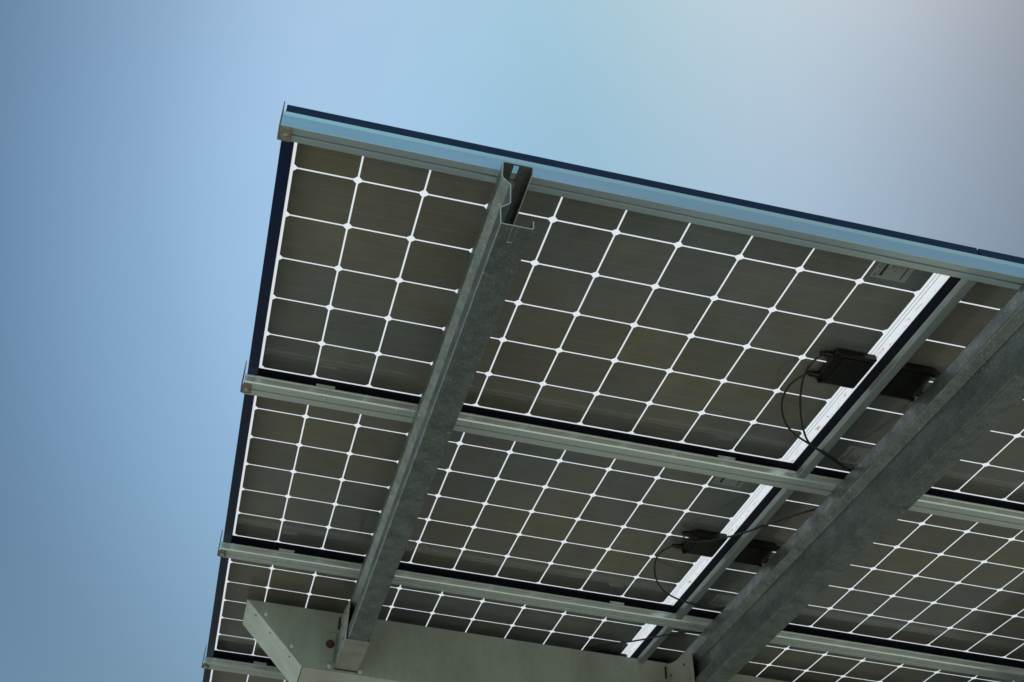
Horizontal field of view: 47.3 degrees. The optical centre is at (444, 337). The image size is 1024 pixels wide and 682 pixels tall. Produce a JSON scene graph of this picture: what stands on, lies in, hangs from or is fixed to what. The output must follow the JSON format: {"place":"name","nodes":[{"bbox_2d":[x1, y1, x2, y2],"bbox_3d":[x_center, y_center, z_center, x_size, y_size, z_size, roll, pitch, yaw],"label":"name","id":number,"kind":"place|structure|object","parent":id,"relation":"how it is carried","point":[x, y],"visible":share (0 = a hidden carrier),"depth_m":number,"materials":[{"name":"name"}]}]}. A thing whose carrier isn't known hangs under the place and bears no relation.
{"place":"outdoors","nodes":[
{"label":"outdoors","id":0,"kind":"place"},
{"bbox_2d":[0,0,1023,681],"label":"sky","id":1,"kind":"structure","parent":0,"point":[140,146],"materials":[{"name":"blue"}]},
{"label":"ground","id":2,"kind":"structure","parent":0,"visible":0},
{"bbox_3d":[1.178,2.893,3.533,0.400,3.320,0.400,11,-40,-7],"label":"support column","id":3,"kind":"object","parent":2,"relation":"on","visible":0},
{"bbox_2d":[243,599,786,681],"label":"steel beam","id":4,"kind":"structure","parent":3,"relation":"on","point":[298,644],"depth_m":4.40,"materials":[{"name":"grey metal"}]},
{"bbox_2d":[346,161,533,641],"bbox_3d":[-0.279,0.930,4.080,0.076,0.195,4.070,11,-40,-7],"label":"steel purlin","id":5,"kind":"object","parent":4,"relation":"attached to","point":[494,260],"visible":1,"depth_m":2.97,"materials":[{"name":"grey metal"}]},
{"bbox_2d":[201,646,287,680],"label":"cross rail","id":6,"kind":"object","parent":5,"relation":"on","point":[260,669],"visible":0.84,"depth_m":4.84,"materials":[{"name":"metal"}]},
{"bbox_2d":[203,669,288,681],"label":"solar panel","id":7,"kind":"object","parent":6,"relation":"on","point":[209,675],"visible":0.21,"depth_m":5.07,"materials":[{"name":"black glass"}]},
{"bbox_2d":[217,529,1023,681],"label":"cross rail","id":8,"kind":"object","parent":5,"relation":"on","point":[292,559],"visible":0.94,"depth_m":4.23,"materials":[{"name":"metal"}]},
{"bbox_2d":[206,557,663,666],"bbox_3d":[-0.073,1.172,4.588,1.669,0.044,0.997,11,-40,-7],"label":"solar panel","id":9,"kind":"object","parent":8,"relation":"on","point":[239,583],"visible":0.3,"depth_m":4.47,"materials":[{"name":"black glass"}]},
{"bbox_2d":[583,631,701,650],"bbox_3d":[0.751,1.158,4.460,0.523,0.060,0.125,-25,-47,31],"label":"cable","id":10,"kind":"object","parent":9,"relation":"attached to","point":[641,639],"visible":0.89,"depth_m":4.40,"materials":[{"name":"rubber"}]},
{"bbox_2d":[638,626,673,662],"bbox_3d":[0.806,1.164,4.443,0.025,0.021,0.342,11,-40,-7],"label":"cover bar","id":11,"kind":"object","parent":9,"relation":"attached to","point":[649,650],"visible":0.88,"depth_m":4.45,"materials":[{"name":"grey metal"}]},
{"bbox_2d":[647,628,1015,681],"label":"solar panel","id":12,"kind":"object","parent":8,"relation":"on","point":[781,662],"visible":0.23,"depth_m":4.63,"materials":[{"name":"black glass"}]},
{"bbox_2d":[240,361,1023,529],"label":"cross rail","id":13,"kind":"object","parent":5,"relation":"on","point":[324,396],"visible":0.86,"depth_m":3.43,"materials":[{"name":"metal"}]},
{"bbox_2d":[223,394,781,612],"bbox_3d":[0.142,0.564,3.825,1.669,0.044,0.997,11,-40,-7],"label":"solar panel","id":14,"kind":"object","parent":13,"relation":"on","point":[310,480],"visible":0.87,"depth_m":3.85,"materials":[{"name":"black glass"}]},
{"bbox_2d":[654,544,765,609],"bbox_3d":[0.892,0.847,4.067,0.402,0.059,0.328,11,-40,-7],"label":"cable","id":15,"kind":"object","parent":14,"relation":"attached to","point":[658,554],"visible":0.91,"depth_m":4.10,"materials":[{"name":"rubber"}]},
{"bbox_2d":[675,488,794,619],"bbox_3d":[0.957,0.737,3.907,0.025,0.021,0.938,11,-40,-7],"label":"cover bar","id":16,"kind":"object","parent":14,"relation":"attached to","point":[745,539],"visible":0.87,"depth_m":3.86,"materials":[{"name":"grey metal"}]},
{"bbox_2d":[683,508,815,541],"bbox_3d":[1.068,0.577,3.719,0.664,0.059,0.054,-19,-45,26],"label":"cable","id":17,"kind":"object","parent":14,"relation":"attached to","point":[767,524],"visible":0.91,"depth_m":3.73,"materials":[{"name":"rubber"}]},
{"bbox_2d":[247,104,978,470],"bbox_3d":[0.356,-0.045,3.061,1.669,0.044,0.997,11,-40,-7],"label":"solar panel","id":18,"kind":"object","parent":13,"relation":"on","point":[651,330],"visible":0.81,"depth_m":3.05,"materials":[{"name":"black glass"}]},
{"bbox_2d":[799,355,851,471],"bbox_3d":[1.143,0.300,3.374,0.154,0.059,0.765,-18,-44,25],"label":"cable","id":19,"kind":"object","parent":18,"relation":"attached to","point":[800,407],"visible":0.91,"depth_m":3.25,"materials":[{"name":"rubber"}]},
{"bbox_2d":[781,371,917,469],"bbox_3d":[1.106,0.249,3.316,0.404,0.059,0.360,11,-40,-7],"label":"cable","id":20,"kind":"object","parent":18,"relation":"attached to","point":[784,420],"visible":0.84,"depth_m":3.30,"materials":[{"name":"rubber"}]},
{"bbox_2d":[797,279,975,477],"bbox_3d":[1.169,0.134,3.150,0.025,0.021,0.920,11,-40,-7],"label":"cover bar","id":21,"kind":"object","parent":18,"relation":"attached to","point":[932,322],"visible":0.86,"depth_m":3.09,"materials":[{"name":"grey metal"}]},
{"bbox_2d":[686,490,1023,668],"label":"solar panel","id":22,"kind":"object","parent":13,"relation":"on","point":[915,581],"visible":0.56,"depth_m":4.11,"materials":[{"name":"black glass"}]},
{"bbox_2d":[810,249,1023,511],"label":"solar panel","id":23,"kind":"object","parent":13,"relation":"on","point":[988,469],"visible":0.39,"depth_m":3.36,"materials":[{"name":"black glass"}]},
{"bbox_2d":[277,101,1023,289],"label":"front rail","id":24,"kind":"object","parent":5,"relation":"on","point":[405,150],"visible":1,"depth_m":2.67,"materials":[{"name":"metal"}]},
{"bbox_2d":[677,284,1023,681],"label":"steel purlin","id":25,"kind":"object","parent":4,"relation":"attached to","point":[967,400],"visible":1,"depth_m":3.29,"materials":[{"name":"grey metal"}]}
]}

